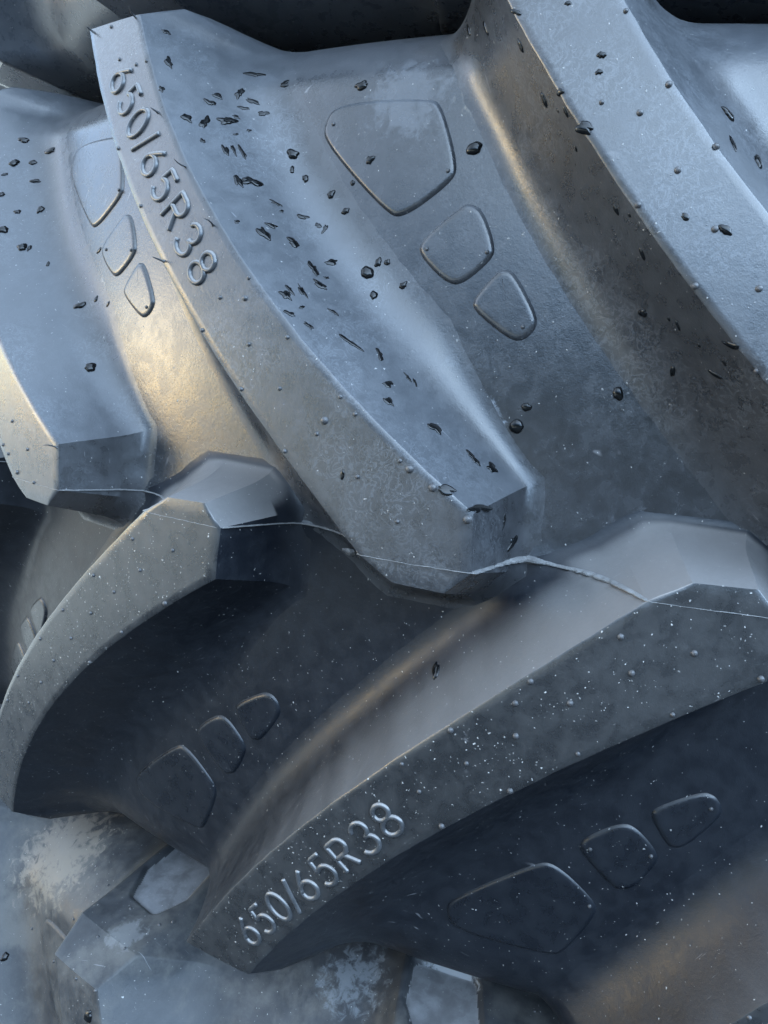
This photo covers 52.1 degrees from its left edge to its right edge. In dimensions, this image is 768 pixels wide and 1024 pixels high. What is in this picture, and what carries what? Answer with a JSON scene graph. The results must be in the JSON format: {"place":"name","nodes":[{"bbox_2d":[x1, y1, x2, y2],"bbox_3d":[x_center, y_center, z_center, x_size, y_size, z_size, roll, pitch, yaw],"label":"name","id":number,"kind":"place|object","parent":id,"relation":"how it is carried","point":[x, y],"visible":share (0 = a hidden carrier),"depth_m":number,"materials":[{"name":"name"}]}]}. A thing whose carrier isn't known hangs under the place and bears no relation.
{"place":"outdoors","nodes":[
{"label":"outdoors","id":0,"kind":"place"},
{"bbox_2d":[0,704,559,1023],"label":"tractor tyre","id":1,"kind":"object","parent":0,"point":[99,913],"visible":0.19,"depth_m":0.58,"materials":[{"name":"rubber"}]},
{"bbox_2d":[0,952,8,961],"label":"water droplet","id":2,"kind":"object","parent":1,"relation":"on","point":[5,955],"visible":1,"depth_m":0.69,"materials":[{"name":"clear liquid"}]},
{"bbox_2d":[84,1010,91,1022],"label":"water droplet","id":3,"kind":"object","parent":1,"relation":"attached to","point":[87,1016],"visible":1,"depth_m":0.55,"materials":[{"name":"clear liquid"}]},
{"bbox_2d":[0,0,767,1023],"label":"tractor tyre","id":4,"kind":"object","parent":1,"relation":"on","point":[238,618],"visible":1,"depth_m":0.44,"materials":[{"name":"rubber"}]},
{"bbox_2d":[0,226,8,232],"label":"water droplet","id":5,"kind":"object","parent":4,"relation":"attached to","point":[3,229],"visible":1,"depth_m":0.60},
{"bbox_2d":[9,159,19,166],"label":"water droplet","id":6,"kind":"object","parent":4,"relation":"attached to","point":[14,162],"visible":1,"depth_m":0.63,"materials":[{"name":"clear liquid"}]},
{"bbox_2d":[17,243,26,250],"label":"water droplet","id":7,"kind":"object","parent":4,"relation":"attached to","point":[22,247],"visible":1,"depth_m":0.59,"materials":[{"name":"clear liquid"}]},
{"bbox_2d":[18,137,29,142],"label":"water droplet","id":8,"kind":"object","parent":4,"relation":"attached to","point":[24,140],"visible":1,"depth_m":0.64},
{"bbox_2d":[29,160,36,164],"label":"water droplet","id":9,"kind":"object","parent":4,"relation":"attached to","point":[32,162],"visible":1,"depth_m":0.64,"materials":[{"name":"clear liquid"}]},
{"bbox_2d":[29,179,40,182],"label":"water droplet","id":10,"kind":"object","parent":4,"relation":"attached to","point":[34,180],"visible":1,"depth_m":0.63,"materials":[{"name":"clear liquid"}]},
{"bbox_2d":[37,206,44,213],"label":"water droplet","id":11,"kind":"object","parent":4,"relation":"attached to","point":[40,208],"visible":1,"depth_m":0.61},
{"bbox_2d":[44,147,54,153],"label":"water droplet","id":12,"kind":"object","parent":4,"relation":"attached to","point":[49,150],"visible":1,"depth_m":0.64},
{"bbox_2d":[73,301,85,308],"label":"water droplet","id":13,"kind":"object","parent":4,"relation":"attached to","point":[80,305],"visible":1,"depth_m":0.57,"materials":[{"name":"clear liquid"}]},
{"bbox_2d":[84,363,95,371],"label":"water droplet","id":14,"kind":"object","parent":4,"relation":"attached to","point":[89,367],"visible":1,"depth_m":0.55,"materials":[{"name":"clear liquid"}]},
{"bbox_2d":[164,56,172,68],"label":"water droplet","id":15,"kind":"object","parent":4,"relation":"attached to","point":[167,61],"visible":1,"depth_m":0.47,"materials":[{"name":"clear liquid"}]},
{"bbox_2d":[180,113,191,122],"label":"water droplet","id":16,"kind":"object","parent":4,"relation":"attached to","point":[184,116],"visible":1,"depth_m":0.45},
{"bbox_2d":[199,115,210,127],"bbox_3d":[-0.104,-0.228,0.458,0.004,0.010,0.009,10,10,25],"label":"water droplet","id":17,"kind":"object","parent":4,"relation":"attached to","point":[204,121],"visible":1,"depth_m":0.46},
{"bbox_2d":[203,98,215,104],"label":"water droplet","id":18,"kind":"object","parent":4,"relation":"attached to","point":[208,102],"visible":1,"depth_m":0.47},
{"bbox_2d":[212,93,222,99],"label":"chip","id":19,"kind":"object","parent":4,"relation":"attached to","point":[217,95],"visible":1,"depth_m":0.47,"materials":[{"name":"black rubber"}]},
{"bbox_2d":[221,144,228,155],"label":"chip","id":20,"kind":"object","parent":4,"relation":"attached to","point":[225,150],"visible":1,"depth_m":0.45,"materials":[{"name":"black rubber"}]},
{"bbox_2d":[216,117,238,124],"bbox_3d":[-0.093,-0.233,0.466,0.013,0.008,0.002,-41,-4,-36],"label":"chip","id":21,"kind":"object","parent":4,"relation":"attached to","point":[226,120],"visible":1,"depth_m":0.47,"materials":[{"name":"black rubber"}]},
{"bbox_2d":[230,145,236,156],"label":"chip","id":22,"kind":"object","parent":4,"relation":"attached to","point":[232,147],"visible":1,"depth_m":0.46,"materials":[{"name":"black rubber"}]},
{"bbox_2d":[233,175,243,187],"bbox_3d":[-0.083,-0.189,0.447,0.006,0.010,0.001,-9,-23,-29],"label":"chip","id":23,"kind":"object","parent":4,"relation":"attached to","point":[238,180],"visible":1,"depth_m":0.45,"materials":[{"name":"black rubber"}]},
{"bbox_2d":[234,88,244,99],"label":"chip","id":24,"kind":"object","parent":4,"relation":"attached to","point":[239,93],"visible":1,"depth_m":0.48,"materials":[{"name":"black rubber"}]},
{"bbox_2d":[238,144,246,159],"bbox_3d":[-0.083,-0.211,0.460,0.008,0.010,0.003,10,10,26],"label":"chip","id":25,"kind":"object","parent":4,"relation":"attached to","point":[243,153],"visible":1,"depth_m":0.46,"materials":[{"name":"black rubber"}]},
{"bbox_2d":[237,106,249,109],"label":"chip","id":26,"kind":"object","parent":4,"relation":"attached to","point":[243,108],"visible":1,"depth_m":0.47,"materials":[{"name":"black rubber"}]},
{"bbox_2d":[242,176,263,186],"bbox_3d":[-0.075,-0.190,0.451,0.013,0.007,0.002,0,-26,-26],"label":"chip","id":27,"kind":"object","parent":4,"relation":"attached to","point":[250,180],"visible":1,"depth_m":0.45,"materials":[{"name":"black rubber"}]},
{"bbox_2d":[246,98,259,104],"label":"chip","id":28,"kind":"object","parent":4,"relation":"attached to","point":[249,100],"visible":1,"depth_m":0.48,"materials":[{"name":"black rubber"}]},
{"bbox_2d":[243,72,265,76],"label":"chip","id":29,"kind":"object","parent":4,"relation":"attached to","point":[254,74],"visible":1,"depth_m":0.49,"materials":[{"name":"black rubber"}]},
{"bbox_2d":[255,227,270,240],"bbox_3d":[-0.067,-0.154,0.435,0.009,0.008,0.005,4,9,-6],"label":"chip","id":30,"kind":"object","parent":4,"relation":"attached to","point":[262,232],"visible":1,"depth_m":0.43,"materials":[{"name":"black rubber"}]},
{"bbox_2d":[258,111,269,115],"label":"water droplet","id":31,"kind":"object","parent":4,"relation":"attached to","point":[261,113],"visible":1,"depth_m":0.48,"materials":[{"name":"clear liquid"}]},
{"bbox_2d":[264,222,277,228],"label":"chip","id":32,"kind":"object","parent":4,"relation":"attached to","point":[271,225],"visible":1,"depth_m":0.44,"materials":[{"name":"black rubber"}]},
{"bbox_2d":[269,199,281,205],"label":"water droplet","id":33,"kind":"object","parent":4,"relation":"attached to","point":[275,202],"visible":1,"depth_m":0.45,"materials":[{"name":"clear liquid"}]},
{"bbox_2d":[280,80,288,86],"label":"water droplet","id":34,"kind":"object","parent":4,"relation":"attached to","point":[284,83],"visible":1,"depth_m":0.48,"materials":[{"name":"clear liquid"}]},
{"bbox_2d":[278,290,291,300],"bbox_3d":[-0.052,-0.115,0.416,0.009,0.001,0.006,42,50,3],"label":"gouge","id":35,"kind":"object","parent":4,"relation":"attached to","point":[285,294],"visible":1,"depth_m":0.41,"materials":[{"name":"black rubber"}]},
{"bbox_2d":[283,310,294,316],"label":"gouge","id":36,"kind":"object","parent":4,"relation":"attached to","point":[291,314],"visible":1,"depth_m":0.41,"materials":[{"name":"black rubber"}]},
{"bbox_2d":[284,285,294,295],"bbox_3d":[-0.050,-0.119,0.419,0.003,0.001,0.009,-30,73,-37],"label":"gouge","id":37,"kind":"object","parent":4,"relation":"attached to","point":[289,289],"visible":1,"depth_m":0.42,"materials":[{"name":"black rubber"}]},
{"bbox_2d":[286,237,299,247],"bbox_3d":[-0.051,-0.151,0.440,0.008,0.008,0.001,8,-34,-22],"label":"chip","id":38,"kind":"object","parent":4,"relation":"attached to","point":[293,242],"visible":1,"depth_m":0.44,"materials":[{"name":"black rubber"}]},
{"bbox_2d":[287,148,299,158],"bbox_3d":[-0.054,-0.214,0.467,0.008,0.008,0.002,-10,-16,-1],"label":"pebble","id":39,"kind":"object","parent":4,"relation":"attached to","point":[292,154],"visible":1,"depth_m":0.47,"materials":[{"name":"black stone"}]},
{"bbox_2d":[298,284,307,297],"bbox_3d":[-0.044,-0.119,0.422,0.008,0.008,0.004,13,12,40],"label":"gouge","id":40,"kind":"object","parent":4,"relation":"attached to","point":[301,290],"visible":1,"depth_m":0.42,"materials":[{"name":"black rubber"}]},
{"bbox_2d":[297,214,309,218],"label":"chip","id":41,"kind":"object","parent":4,"relation":"attached to","point":[300,216],"visible":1,"depth_m":0.45,"materials":[{"name":"black rubber"}]},
{"bbox_2d":[302,175,308,182],"bbox_3d":[-0.046,-0.196,0.462,0.004,0.006,0.002,0,-16,3],"label":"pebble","id":42,"kind":"object","parent":4,"relation":"attached to","point":[305,178],"visible":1,"depth_m":0.46,"materials":[{"name":"black stone"}]},
{"bbox_2d":[303,321,313,329],"bbox_3d":[-0.039,-0.098,0.410,0.006,0.001,0.003,40,48,2],"label":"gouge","id":43,"kind":"object","parent":4,"relation":"attached to","point":[311,327],"visible":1,"depth_m":0.41,"materials":[{"name":"black rubber"}]},
{"bbox_2d":[307,260,318,276],"bbox_3d":[-0.039,-0.135,0.436,0.008,0.009,0.004,11,11,32],"label":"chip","id":44,"kind":"object","parent":4,"relation":"attached to","point":[313,268],"visible":1,"depth_m":0.43,"materials":[{"name":"black rubber"}]},
{"bbox_2d":[313,278,326,289],"bbox_3d":[-0.035,-0.125,0.431,0.010,0.001,0.005,29,50,-8],"label":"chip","id":45,"kind":"object","parent":4,"relation":"attached to","point":[318,284],"visible":1,"depth_m":0.43,"materials":[{"name":"black rubber"}]},
{"bbox_2d":[321,224,327,233],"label":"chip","id":46,"kind":"object","parent":4,"relation":"attached to","point":[325,227],"visible":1,"depth_m":0.45,"materials":[{"name":"black rubber"}]},
{"bbox_2d":[324,259,337,265],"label":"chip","id":47,"kind":"object","parent":4,"relation":"attached to","point":[331,262],"visible":1,"depth_m":0.44,"materials":[{"name":"black rubber"}]},
{"bbox_2d":[327,190,335,198],"bbox_3d":[-0.031,-0.185,0.457,0.006,0.005,0.002,-14,-13,13],"label":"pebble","id":48,"kind":"object","parent":4,"relation":"attached to","point":[330,194],"visible":1,"depth_m":0.46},
{"bbox_2d":[327,308,338,315],"bbox_3d":[-0.027,-0.108,0.423,0.008,0.001,0.003,43,50,1],"label":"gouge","id":49,"kind":"object","parent":4,"relation":"attached to","point":[334,312],"visible":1,"depth_m":0.42,"materials":[{"name":"black rubber"}]},
{"bbox_2d":[340,469,343,479],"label":"dirt speck","id":50,"kind":"object","parent":4,"relation":"attached to","point":[342,475],"visible":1,"depth_m":0.40},
{"bbox_2d":[341,208,349,214],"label":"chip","id":51,"kind":"object","parent":4,"relation":"attached to","point":[345,211],"visible":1,"depth_m":0.45,"materials":[{"name":"black rubber"}]},
{"bbox_2d":[339,334,363,351],"bbox_3d":[-0.017,-0.090,0.416,0.015,0.008,0.002,6,9,5],"label":"gouge","id":52,"kind":"object","parent":4,"relation":"attached to","point":[343,337],"visible":1,"depth_m":0.41,"materials":[{"name":"black rubber"}]},
{"bbox_2d":[354,80,367,90],"bbox_3d":[-0.013,-0.247,0.454,0.009,0.006,0.002,-1,-6,24],"label":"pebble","id":53,"kind":"object","parent":4,"relation":"attached to","point":[362,85],"visible":1,"depth_m":0.45,"materials":[{"name":"grey stone"}]},
{"bbox_2d":[361,266,373,278],"bbox_3d":[-0.009,-0.136,0.443,0.008,0.008,0.003,0,-16,0],"label":"water droplet","id":54,"kind":"object","parent":4,"relation":"attached to","point":[367,272],"visible":1,"depth_m":0.44,"materials":[{"name":"clear liquid"}]},
{"bbox_2d":[366,156,374,164],"bbox_3d":[-0.008,-0.201,0.447,0.005,0.006,0.002,23,5,25],"label":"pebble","id":55,"kind":"object","parent":4,"relation":"attached to","point":[370,159],"visible":1,"depth_m":0.45,"materials":[{"name":"black stone"}]},
{"bbox_2d":[370,290,377,299],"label":"water droplet","id":56,"kind":"object","parent":4,"relation":"attached to","point":[373,294],"visible":1,"depth_m":0.44,"materials":[{"name":"clear liquid"}]},
{"bbox_2d":[374,257,381,266],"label":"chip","id":57,"kind":"object","parent":4,"relation":"attached to","point":[378,261],"visible":1,"depth_m":0.44,"materials":[{"name":"black rubber"}]},
{"bbox_2d":[375,348,383,360],"bbox_3d":[-0.002,-0.084,0.419,0.004,0.010,0.001,-8,-30,-29],"label":"gouge","id":58,"kind":"object","parent":4,"relation":"attached to","point":[380,356],"visible":1,"depth_m":0.42,"materials":[{"name":"black rubber"}]},
{"bbox_2d":[0,0,767,103],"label":"tractor tyre","id":59,"kind":"object","parent":4,"relation":"on","point":[45,45],"visible":0.14,"depth_m":0.56,"materials":[{"name":"rubber"}]},
{"bbox_2d":[384,259,389,264],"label":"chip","id":60,"kind":"object","parent":4,"relation":"attached to","point":[387,262],"visible":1,"depth_m":0.44,"materials":[{"name":"black rubber"}]},
{"bbox_2d":[382,381,392,387],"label":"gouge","id":61,"kind":"object","parent":4,"relation":"attached to","point":[387,384],"visible":1,"depth_m":0.41,"materials":[{"name":"black rubber"}]},
{"bbox_2d":[383,397,393,406],"bbox_3d":[0.003,-0.057,0.402,0.007,0.001,0.006,45,48,5],"label":"gouge","id":62,"kind":"object","parent":4,"relation":"attached to","point":[388,400],"visible":1,"depth_m":0.40,"materials":[{"name":"black rubber"}]},
{"bbox_2d":[399,281,406,288],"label":"water droplet","id":63,"kind":"object","parent":4,"relation":"attached to","point":[403,285],"visible":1,"depth_m":0.44,"materials":[{"name":"clear liquid"}]},
{"bbox_2d":[427,423,441,434],"bbox_3d":[0.027,-0.044,0.408,0.010,0.001,0.007,34,40,-8],"label":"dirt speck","id":64,"kind":"object","parent":4,"relation":"attached to","point":[436,428],"visible":1,"depth_m":0.41},
{"bbox_2d":[432,661,439,679],"bbox_3d":[0.029,0.089,0.439,0.004,0.008,0.009,4,9,-10],"label":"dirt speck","id":65,"kind":"object","parent":4,"relation":"attached to","point":[435,669],"visible":1,"depth_m":0.44},
{"bbox_2d":[438,484,456,495],"bbox_3d":[0.031,-0.011,0.379,0.010,0.006,0.001,16,-20,-2],"label":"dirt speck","id":66,"kind":"object","parent":4,"relation":"attached to","point":[445,489],"visible":1,"depth_m":0.38},
{"bbox_2d":[466,24,470,35],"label":"water droplet","id":67,"kind":"object","parent":4,"relation":"attached to","point":[468,30],"visible":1,"depth_m":0.43,"materials":[{"name":"clear liquid"}]},
{"bbox_2d":[466,449,480,465],"bbox_3d":[0.047,-0.028,0.410,0.009,0.008,0.004,9,10,23],"label":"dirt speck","id":68,"kind":"object","parent":4,"relation":"attached to","point":[472,456],"visible":1,"depth_m":0.41},
{"bbox_2d":[466,141,482,154],"bbox_3d":[0.049,-0.198,0.426,0.009,0.007,0.003,-1,-3,20],"label":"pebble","id":69,"kind":"object","parent":4,"relation":"attached to","point":[474,148],"visible":1,"depth_m":0.42,"materials":[{"name":"black stone"}]},
{"bbox_2d":[467,504,492,512],"bbox_3d":[0.047,-0.002,0.383,0.020,0.001,0.005,-9,56,-47],"label":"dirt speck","id":70,"kind":"object","parent":4,"relation":"attached to","point":[477,508],"visible":1,"depth_m":0.38},
{"bbox_2d":[483,21,488,35],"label":"water droplet","id":71,"kind":"object","parent":4,"relation":"attached to","point":[485,28],"visible":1,"depth_m":0.40,"materials":[{"name":"clear liquid"}]},
{"bbox_2d":[487,462,497,471],"bbox_3d":[0.057,-0.024,0.414,0.008,0.007,0.001,-2,-27,-36],"label":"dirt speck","id":72,"kind":"object","parent":4,"relation":"attached to","point":[491,467],"visible":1,"depth_m":0.41},
{"bbox_2d":[507,535,517,551],"bbox_3d":[0.068,0.017,0.414,0.002,0.009,0.010,13,12,40],"label":"water droplet","id":73,"kind":"object","parent":4,"relation":"attached to","point":[514,540],"visible":1,"depth_m":0.41,"materials":[{"name":"clear liquid"}]},
{"bbox_2d":[510,8,521,15],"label":"water droplet","id":74,"kind":"object","parent":4,"relation":"attached to","point":[516,12],"visible":1,"depth_m":0.37,"materials":[{"name":"clear liquid"}]},
{"bbox_2d":[509,419,523,433],"bbox_3d":[0.071,-0.046,0.420,0.008,0.008,0.003,-14,-1,17],"label":"water droplet","id":75,"kind":"object","parent":4,"relation":"attached to","point":[516,426],"visible":1,"depth_m":0.42,"materials":[{"name":"clear liquid"}]},
{"bbox_2d":[517,39,523,52],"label":"water droplet","id":76,"kind":"object","parent":4,"relation":"attached to","point":[520,45],"visible":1,"depth_m":0.37,"materials":[{"name":"clear liquid"}]},
{"bbox_2d":[521,403,531,410],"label":"water droplet","id":77,"kind":"object","parent":4,"relation":"attached to","point":[526,407],"visible":1,"depth_m":0.42,"materials":[{"name":"clear liquid"}]},
{"bbox_2d":[540,92,546,107],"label":"water droplet","id":78,"kind":"object","parent":4,"relation":"attached to","point":[543,99],"visible":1,"depth_m":0.38,"materials":[{"name":"clear liquid"}]},
{"bbox_2d":[556,88,563,96],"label":"water droplet","id":79,"kind":"object","parent":4,"relation":"attached to","point":[560,91],"visible":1,"depth_m":0.36,"materials":[{"name":"clear liquid"}]},
{"bbox_2d":[563,106,568,117],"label":"water droplet","id":80,"kind":"object","parent":4,"relation":"attached to","point":[565,113],"visible":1,"depth_m":0.36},
{"bbox_2d":[575,121,593,134],"bbox_3d":[0.091,-0.173,0.354,0.008,0.007,0.002,42,9,14],"label":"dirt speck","id":81,"kind":"object","parent":4,"relation":"attached to","point":[584,127],"visible":1,"depth_m":0.35},
{"bbox_2d":[595,69,602,74],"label":"dirt speck","id":82,"kind":"object","parent":4,"relation":"attached to","point":[599,71],"visible":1,"depth_m":0.35},
{"bbox_2d":[596,51,606,57],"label":"dirt speck","id":83,"kind":"object","parent":4,"relation":"attached to","point":[600,54],"visible":1,"depth_m":0.35},
{"bbox_2d":[613,205,618,215],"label":"water droplet","id":84,"kind":"object","parent":4,"relation":"attached to","point":[615,209],"visible":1,"depth_m":0.36,"materials":[{"name":"clear liquid"}]},
{"bbox_2d":[613,387,622,400],"bbox_3d":[0.121,-0.061,0.405,0.005,0.007,0.002,2,3,14],"label":"water droplet","id":85,"kind":"object","parent":4,"relation":"attached to","point":[618,393],"visible":1,"depth_m":0.41,"materials":[{"name":"clear liquid"}]},
{"bbox_2d":[639,247,644,260],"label":"water droplet","id":86,"kind":"object","parent":4,"relation":"attached to","point":[641,252],"visible":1,"depth_m":0.36,"materials":[{"name":"clear liquid"}]},
{"bbox_2d":[638,309,646,316],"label":"water droplet","id":87,"kind":"object","parent":4,"relation":"attached to","point":[642,312],"visible":1,"depth_m":0.38,"materials":[{"name":"clear liquid"}]},
{"bbox_2d":[670,366,674,376],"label":"water droplet","id":88,"kind":"object","parent":4,"relation":"attached to","point":[672,370],"visible":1,"depth_m":0.39,"materials":[{"name":"clear liquid"}]},
{"bbox_2d":[681,213,688,220],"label":"water droplet","id":89,"kind":"object","parent":4,"relation":"attached to","point":[685,216],"visible":1,"depth_m":0.34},
{"bbox_2d":[708,369,722,378],"bbox_3d":[0.154,-0.064,0.366,0.009,0.001,0.003,44,-13,26],"label":"water droplet","id":90,"kind":"object","parent":4,"relation":"attached to","point":[714,374],"visible":1,"depth_m":0.36,"materials":[{"name":"clear liquid"}]},
{"bbox_2d":[718,224,731,235],"bbox_3d":[0.148,-0.122,0.340,0.007,0.004,0.002,35,9,8],"label":"water droplet","id":91,"kind":"object","parent":4,"relation":"attached to","point":[725,229],"visible":1,"depth_m":0.34,"materials":[{"name":"clear liquid"}]},
{"bbox_2d":[721,106,733,121],"bbox_3d":[0.167,-0.193,0.381,0.005,0.010,0.002,-41,0,-36],"label":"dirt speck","id":92,"kind":"object","parent":4,"relation":"attached to","point":[729,114],"visible":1,"depth_m":0.38},
{"bbox_2d":[721,341,738,349],"bbox_3d":[0.151,-0.073,0.344,0.002,0.004,0.010,-32,43,-8],"label":"water droplet","id":93,"kind":"object","parent":4,"relation":"attached to","point":[732,345],"visible":1,"depth_m":0.34,"materials":[{"name":"clear liquid"}]},
{"bbox_2d":[729,135,736,151],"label":"water droplet","id":94,"kind":"object","parent":4,"relation":"attached to","point":[733,143],"visible":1,"depth_m":0.36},
{"bbox_2d":[754,154,761,168],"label":"water droplet","id":95,"kind":"object","parent":4,"relation":"attached to","point":[758,160],"visible":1,"depth_m":0.38,"materials":[{"name":"clear liquid"}]}
]}

